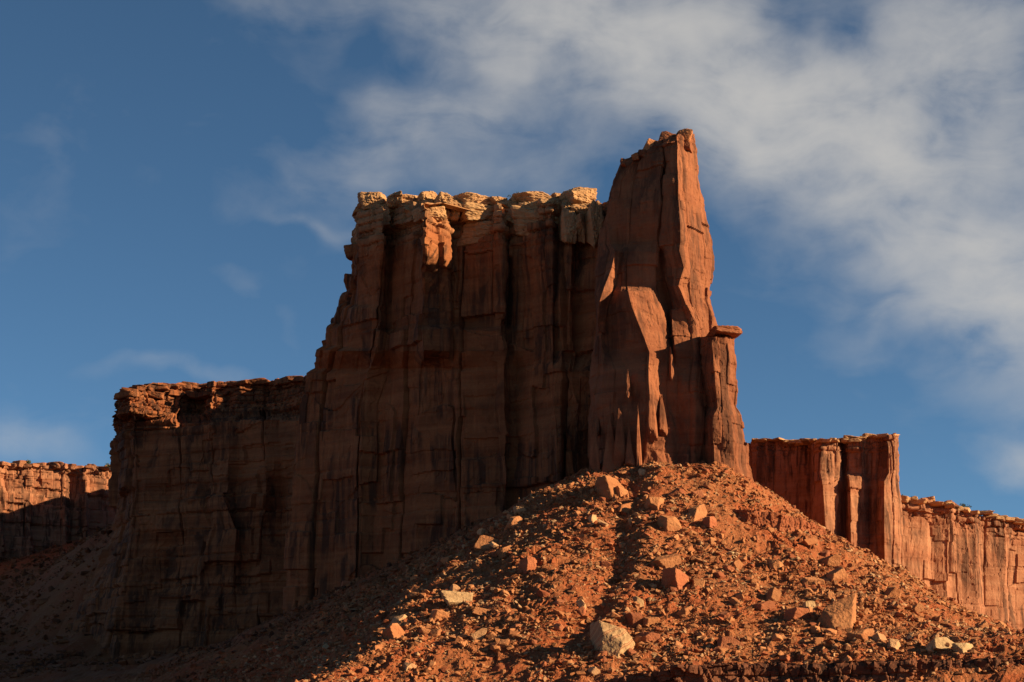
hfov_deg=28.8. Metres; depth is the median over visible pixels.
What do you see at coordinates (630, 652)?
talus rock
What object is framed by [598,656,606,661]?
talus rock
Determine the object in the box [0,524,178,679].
rubble
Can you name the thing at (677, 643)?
talus rock
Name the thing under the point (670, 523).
boulder
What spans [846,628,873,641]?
boulder
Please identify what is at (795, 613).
boulder
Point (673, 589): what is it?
talus rock
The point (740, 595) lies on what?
talus rock
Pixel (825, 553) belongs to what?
talus rock
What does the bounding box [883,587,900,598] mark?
boulder
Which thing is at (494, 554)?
talus rock
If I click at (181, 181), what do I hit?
sky
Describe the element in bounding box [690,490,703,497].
boulder
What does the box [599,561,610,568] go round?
talus rock
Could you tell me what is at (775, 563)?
boulder
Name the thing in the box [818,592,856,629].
boulder
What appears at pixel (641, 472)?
boulder
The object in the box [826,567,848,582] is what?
boulder
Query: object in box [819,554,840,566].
boulder
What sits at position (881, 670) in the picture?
rock ledge
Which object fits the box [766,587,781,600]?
boulder
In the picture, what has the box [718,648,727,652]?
talus rock
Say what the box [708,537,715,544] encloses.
boulder
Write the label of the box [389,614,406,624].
boulder
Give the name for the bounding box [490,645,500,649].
talus rock
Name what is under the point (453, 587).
boulder
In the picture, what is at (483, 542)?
boulder
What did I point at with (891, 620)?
talus rock
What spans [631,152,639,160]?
tower top block
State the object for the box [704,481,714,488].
talus rock
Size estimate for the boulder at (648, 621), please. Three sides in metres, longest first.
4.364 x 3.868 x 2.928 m
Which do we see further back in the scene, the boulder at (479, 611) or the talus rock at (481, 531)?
the talus rock at (481, 531)
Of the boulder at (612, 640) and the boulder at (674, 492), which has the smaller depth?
the boulder at (612, 640)
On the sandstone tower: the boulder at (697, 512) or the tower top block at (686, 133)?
the tower top block at (686, 133)
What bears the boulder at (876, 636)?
on the talus slope ground
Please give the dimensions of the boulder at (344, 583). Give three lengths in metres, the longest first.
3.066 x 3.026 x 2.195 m
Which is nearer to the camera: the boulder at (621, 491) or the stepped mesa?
the boulder at (621, 491)
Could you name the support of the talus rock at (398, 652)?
on the talus slope ground
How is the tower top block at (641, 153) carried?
on the sandstone tower
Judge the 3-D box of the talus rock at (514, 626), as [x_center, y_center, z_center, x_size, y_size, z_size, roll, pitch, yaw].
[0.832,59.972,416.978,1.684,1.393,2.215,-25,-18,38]
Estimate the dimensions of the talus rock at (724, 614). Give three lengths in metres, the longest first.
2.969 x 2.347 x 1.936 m
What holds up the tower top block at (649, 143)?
on the sandstone tower
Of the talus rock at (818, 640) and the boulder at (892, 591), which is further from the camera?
the boulder at (892, 591)
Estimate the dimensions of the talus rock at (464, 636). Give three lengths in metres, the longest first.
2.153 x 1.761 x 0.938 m
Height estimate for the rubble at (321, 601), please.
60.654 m
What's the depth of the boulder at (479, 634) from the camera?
415.75 m
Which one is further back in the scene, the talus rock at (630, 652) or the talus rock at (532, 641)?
the talus rock at (532, 641)
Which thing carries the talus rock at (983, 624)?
on the talus slope ground
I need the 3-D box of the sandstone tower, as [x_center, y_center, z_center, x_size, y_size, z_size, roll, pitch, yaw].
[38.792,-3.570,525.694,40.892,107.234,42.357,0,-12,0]
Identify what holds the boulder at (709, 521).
on the talus slope ground
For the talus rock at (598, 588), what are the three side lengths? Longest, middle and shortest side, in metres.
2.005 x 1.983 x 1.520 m
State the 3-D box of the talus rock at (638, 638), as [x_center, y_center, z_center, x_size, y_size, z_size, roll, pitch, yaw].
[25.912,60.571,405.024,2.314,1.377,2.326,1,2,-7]
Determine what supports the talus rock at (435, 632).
on the talus slope ground
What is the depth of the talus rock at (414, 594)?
455.64 m
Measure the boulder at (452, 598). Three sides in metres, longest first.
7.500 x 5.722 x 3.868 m
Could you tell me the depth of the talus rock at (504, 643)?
409.33 m
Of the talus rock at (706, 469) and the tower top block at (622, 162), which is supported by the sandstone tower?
the tower top block at (622, 162)
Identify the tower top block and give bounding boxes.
[620,158,625,166]
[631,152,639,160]
[638,149,645,157]
[643,138,655,149]
[658,131,674,140]
[677,128,692,140]
[684,140,691,152]
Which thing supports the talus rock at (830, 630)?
on the talus slope ground
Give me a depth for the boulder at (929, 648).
389.12 m
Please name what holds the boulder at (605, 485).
on the talus slope ground
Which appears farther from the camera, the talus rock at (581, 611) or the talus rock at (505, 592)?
the talus rock at (505, 592)
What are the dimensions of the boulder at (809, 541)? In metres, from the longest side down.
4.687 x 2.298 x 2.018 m
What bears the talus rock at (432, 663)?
on the talus slope ground
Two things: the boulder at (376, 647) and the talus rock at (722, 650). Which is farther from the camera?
the boulder at (376, 647)
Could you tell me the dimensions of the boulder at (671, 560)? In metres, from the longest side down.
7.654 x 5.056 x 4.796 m
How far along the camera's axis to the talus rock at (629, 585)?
432.26 m
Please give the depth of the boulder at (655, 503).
471.51 m
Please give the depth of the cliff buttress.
629.33 m
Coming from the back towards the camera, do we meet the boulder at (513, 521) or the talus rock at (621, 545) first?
the boulder at (513, 521)
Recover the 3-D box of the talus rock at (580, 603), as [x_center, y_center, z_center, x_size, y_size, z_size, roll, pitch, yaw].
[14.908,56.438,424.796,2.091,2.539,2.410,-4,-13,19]
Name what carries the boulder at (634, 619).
on the talus slope ground
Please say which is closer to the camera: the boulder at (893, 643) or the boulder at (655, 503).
the boulder at (893, 643)
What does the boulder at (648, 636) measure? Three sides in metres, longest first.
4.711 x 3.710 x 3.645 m
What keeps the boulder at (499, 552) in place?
on the talus slope ground
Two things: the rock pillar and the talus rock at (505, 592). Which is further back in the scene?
the rock pillar
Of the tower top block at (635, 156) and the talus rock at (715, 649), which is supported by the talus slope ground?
the talus rock at (715, 649)
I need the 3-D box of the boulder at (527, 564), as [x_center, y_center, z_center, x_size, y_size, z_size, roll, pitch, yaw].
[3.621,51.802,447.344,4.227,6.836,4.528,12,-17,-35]
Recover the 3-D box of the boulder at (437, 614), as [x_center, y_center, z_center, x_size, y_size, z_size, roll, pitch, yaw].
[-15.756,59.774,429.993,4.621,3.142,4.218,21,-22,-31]
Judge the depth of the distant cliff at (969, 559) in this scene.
715.66 m
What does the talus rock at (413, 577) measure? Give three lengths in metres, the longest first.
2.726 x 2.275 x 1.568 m
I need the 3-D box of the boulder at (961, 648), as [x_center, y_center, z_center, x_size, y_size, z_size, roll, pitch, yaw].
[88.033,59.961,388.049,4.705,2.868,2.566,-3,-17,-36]
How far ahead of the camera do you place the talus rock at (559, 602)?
424.62 m
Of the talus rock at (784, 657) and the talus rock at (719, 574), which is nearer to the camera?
the talus rock at (784, 657)
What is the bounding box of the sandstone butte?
[282,187,607,613]
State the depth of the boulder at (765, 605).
422.07 m
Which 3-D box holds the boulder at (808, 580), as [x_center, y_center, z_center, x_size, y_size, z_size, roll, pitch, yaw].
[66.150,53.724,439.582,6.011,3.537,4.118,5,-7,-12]
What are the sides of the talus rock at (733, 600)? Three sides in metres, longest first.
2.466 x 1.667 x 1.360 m
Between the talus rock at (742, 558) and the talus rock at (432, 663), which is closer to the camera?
the talus rock at (432, 663)
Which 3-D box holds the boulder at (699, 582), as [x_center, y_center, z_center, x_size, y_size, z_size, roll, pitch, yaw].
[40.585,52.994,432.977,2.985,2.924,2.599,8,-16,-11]
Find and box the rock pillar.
[699,325,753,481]
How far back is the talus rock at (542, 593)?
429.02 m
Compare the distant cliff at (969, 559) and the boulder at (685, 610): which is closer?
the boulder at (685, 610)
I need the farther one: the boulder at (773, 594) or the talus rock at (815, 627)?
the boulder at (773, 594)
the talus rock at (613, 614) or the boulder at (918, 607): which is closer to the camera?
the talus rock at (613, 614)
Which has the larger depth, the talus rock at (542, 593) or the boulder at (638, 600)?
the talus rock at (542, 593)
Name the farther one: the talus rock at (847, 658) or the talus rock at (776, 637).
the talus rock at (776, 637)
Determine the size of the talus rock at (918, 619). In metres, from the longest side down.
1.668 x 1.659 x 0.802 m
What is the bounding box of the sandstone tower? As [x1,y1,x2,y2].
[588,133,717,472]
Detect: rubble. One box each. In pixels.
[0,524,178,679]
[136,521,473,681]
[207,460,1023,681]
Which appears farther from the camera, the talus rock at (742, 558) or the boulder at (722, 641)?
the talus rock at (742, 558)
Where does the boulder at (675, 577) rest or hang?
on the talus slope ground
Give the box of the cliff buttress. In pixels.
[748,433,904,567]
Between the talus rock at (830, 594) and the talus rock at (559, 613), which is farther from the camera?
the talus rock at (830, 594)
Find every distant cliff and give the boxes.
[0,460,116,560]
[901,495,1023,629]
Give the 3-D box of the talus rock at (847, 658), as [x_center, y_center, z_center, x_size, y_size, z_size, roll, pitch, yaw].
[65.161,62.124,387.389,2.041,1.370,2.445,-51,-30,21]
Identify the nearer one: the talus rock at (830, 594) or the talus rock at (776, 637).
the talus rock at (776, 637)
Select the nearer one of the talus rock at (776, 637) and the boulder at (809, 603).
the talus rock at (776, 637)
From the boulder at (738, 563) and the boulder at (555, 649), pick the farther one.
the boulder at (738, 563)
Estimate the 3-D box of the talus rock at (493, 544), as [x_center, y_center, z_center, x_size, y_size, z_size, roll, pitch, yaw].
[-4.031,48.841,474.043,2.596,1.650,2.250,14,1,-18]
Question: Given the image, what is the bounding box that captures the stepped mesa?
[72,375,305,659]
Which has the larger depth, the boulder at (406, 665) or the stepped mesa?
the stepped mesa
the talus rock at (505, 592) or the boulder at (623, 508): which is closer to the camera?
the talus rock at (505, 592)
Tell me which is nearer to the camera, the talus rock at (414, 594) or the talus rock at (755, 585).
the talus rock at (755, 585)
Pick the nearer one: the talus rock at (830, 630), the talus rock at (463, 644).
the talus rock at (830, 630)
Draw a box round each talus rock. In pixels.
[359,666,368,672]
[395,650,402,656]
[409,592,418,597]
[410,575,418,580]
[419,628,430,634]
[428,661,435,666]
[430,629,441,636]
[440,557,451,563]
[459,634,467,638]
[459,640,467,647]
[477,528,485,535]
[485,631,496,638]
[489,542,498,547]
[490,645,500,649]
[490,664,504,671]
[491,551,497,557]
[498,639,509,647]
[501,590,509,595]
[508,630,519,637]
[510,624,521,628]
[529,639,536,644]
[536,590,549,597]
[552,599,564,605]
[552,609,564,615]
[553,623,563,630]
[576,599,585,608]
[576,607,585,615]
[588,514,596,522]
[588,666,600,675]
[593,586,602,591]
[595,651,606,655]
[597,519,608,526]
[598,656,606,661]
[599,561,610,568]
[610,612,621,619]
[619,542,625,547]
[623,582,635,588]
[627,648,636,655]
[633,636,642,641]
[669,586,677,591]
[671,534,678,540]
[673,640,684,648]
[684,545,694,552]
[700,468,709,473]
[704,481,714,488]
[712,646,720,653]
[714,571,725,578]
[718,611,728,617]
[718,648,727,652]
[722,565,734,570]
[729,597,741,603]
[735,592,743,600]
[739,556,746,560]
[749,582,758,587]
[771,634,782,640]
[779,655,789,660]
[810,625,819,629]
[813,637,823,643]
[819,550,829,556]
[824,628,836,635]
[826,591,835,598]
[842,655,851,660]
[886,618,894,623]
[915,617,922,621]
[978,620,988,628]
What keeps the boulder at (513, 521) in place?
on the talus slope ground
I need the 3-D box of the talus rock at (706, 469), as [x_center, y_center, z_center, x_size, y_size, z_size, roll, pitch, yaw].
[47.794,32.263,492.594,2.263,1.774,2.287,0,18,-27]
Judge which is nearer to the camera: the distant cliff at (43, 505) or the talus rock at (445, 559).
the talus rock at (445, 559)
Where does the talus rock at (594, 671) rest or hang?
on the talus slope ground
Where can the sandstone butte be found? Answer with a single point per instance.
(447, 390)
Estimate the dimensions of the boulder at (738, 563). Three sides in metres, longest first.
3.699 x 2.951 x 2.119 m
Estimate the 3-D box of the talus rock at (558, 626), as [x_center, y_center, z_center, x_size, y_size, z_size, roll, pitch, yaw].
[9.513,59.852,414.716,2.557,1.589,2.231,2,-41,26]
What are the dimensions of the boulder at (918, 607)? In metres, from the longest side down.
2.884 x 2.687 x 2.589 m
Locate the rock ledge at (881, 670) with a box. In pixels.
[611,657,1023,681]
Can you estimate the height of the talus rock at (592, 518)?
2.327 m
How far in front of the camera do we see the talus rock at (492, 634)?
414.84 m
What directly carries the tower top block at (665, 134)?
on the sandstone tower
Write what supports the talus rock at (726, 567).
on the talus slope ground
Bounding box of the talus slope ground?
[0,462,1023,681]
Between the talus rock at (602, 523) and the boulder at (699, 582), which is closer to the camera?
the boulder at (699, 582)
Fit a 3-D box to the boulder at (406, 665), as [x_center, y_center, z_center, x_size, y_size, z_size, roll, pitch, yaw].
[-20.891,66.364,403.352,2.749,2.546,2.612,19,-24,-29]
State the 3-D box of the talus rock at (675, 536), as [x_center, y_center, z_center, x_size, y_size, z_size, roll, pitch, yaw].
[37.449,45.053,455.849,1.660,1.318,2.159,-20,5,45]
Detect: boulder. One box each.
[341,580,350,585]
[374,644,382,649]
[382,623,404,638]
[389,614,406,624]
[402,662,416,670]
[429,610,448,620]
[441,590,472,606]
[449,584,459,590]
[470,628,486,640]
[472,606,489,615]
[474,535,498,550]
[496,545,512,558]
[504,516,523,530]
[513,506,525,513]
[518,556,536,574]
[549,647,562,652]
[590,620,634,658]
[594,475,623,499]
[615,486,628,497]
[616,502,635,513]
[625,612,642,627]
[632,596,643,606]
[636,632,659,642]
[638,468,645,476]
[642,617,659,626]
[644,497,663,509]
[648,554,680,567]
[657,515,681,531]
[661,567,688,589]
[667,488,685,495]
[676,606,692,615]
[688,503,706,521]
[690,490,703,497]
[692,578,704,587]
[703,516,717,527]
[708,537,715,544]
[717,636,744,648]
[731,559,742,568]
[753,601,775,610]
[766,559,783,568]
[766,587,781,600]
[783,607,809,620]
[801,538,817,545]
[801,576,825,584]
[803,601,815,607]
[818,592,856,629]
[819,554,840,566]
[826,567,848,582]
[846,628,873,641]
[872,632,886,640]
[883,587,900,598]
[887,638,900,649]
[912,603,923,612]
[925,645,934,651]
[927,637,953,650]
[952,643,973,653]
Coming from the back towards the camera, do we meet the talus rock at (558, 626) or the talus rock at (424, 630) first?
the talus rock at (424, 630)
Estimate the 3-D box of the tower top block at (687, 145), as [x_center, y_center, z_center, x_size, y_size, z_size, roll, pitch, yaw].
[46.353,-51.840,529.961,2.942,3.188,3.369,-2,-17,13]
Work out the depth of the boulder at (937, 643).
389.06 m
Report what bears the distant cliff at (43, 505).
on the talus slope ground
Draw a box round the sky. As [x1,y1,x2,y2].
[0,0,1023,518]
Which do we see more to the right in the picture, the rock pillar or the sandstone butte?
the rock pillar
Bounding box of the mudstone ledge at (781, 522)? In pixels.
[730,508,825,534]
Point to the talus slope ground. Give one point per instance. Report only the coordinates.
(78, 641)
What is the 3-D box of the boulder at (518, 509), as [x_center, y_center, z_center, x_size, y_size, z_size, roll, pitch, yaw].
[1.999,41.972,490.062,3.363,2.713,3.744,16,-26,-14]
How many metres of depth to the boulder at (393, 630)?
422.48 m
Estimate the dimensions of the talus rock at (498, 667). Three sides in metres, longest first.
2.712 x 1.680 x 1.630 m
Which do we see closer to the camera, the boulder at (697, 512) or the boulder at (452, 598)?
the boulder at (452, 598)
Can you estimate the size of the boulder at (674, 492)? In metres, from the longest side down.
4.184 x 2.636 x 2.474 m
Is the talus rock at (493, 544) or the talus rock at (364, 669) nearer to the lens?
the talus rock at (364, 669)
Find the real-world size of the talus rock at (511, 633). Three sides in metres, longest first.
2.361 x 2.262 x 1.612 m
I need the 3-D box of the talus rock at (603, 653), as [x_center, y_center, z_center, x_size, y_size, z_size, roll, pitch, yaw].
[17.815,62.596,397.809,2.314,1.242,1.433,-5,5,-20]
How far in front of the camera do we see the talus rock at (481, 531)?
488.27 m
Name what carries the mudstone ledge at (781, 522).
on the talus slope ground
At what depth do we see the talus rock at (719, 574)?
437.51 m
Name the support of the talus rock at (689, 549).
on the talus slope ground

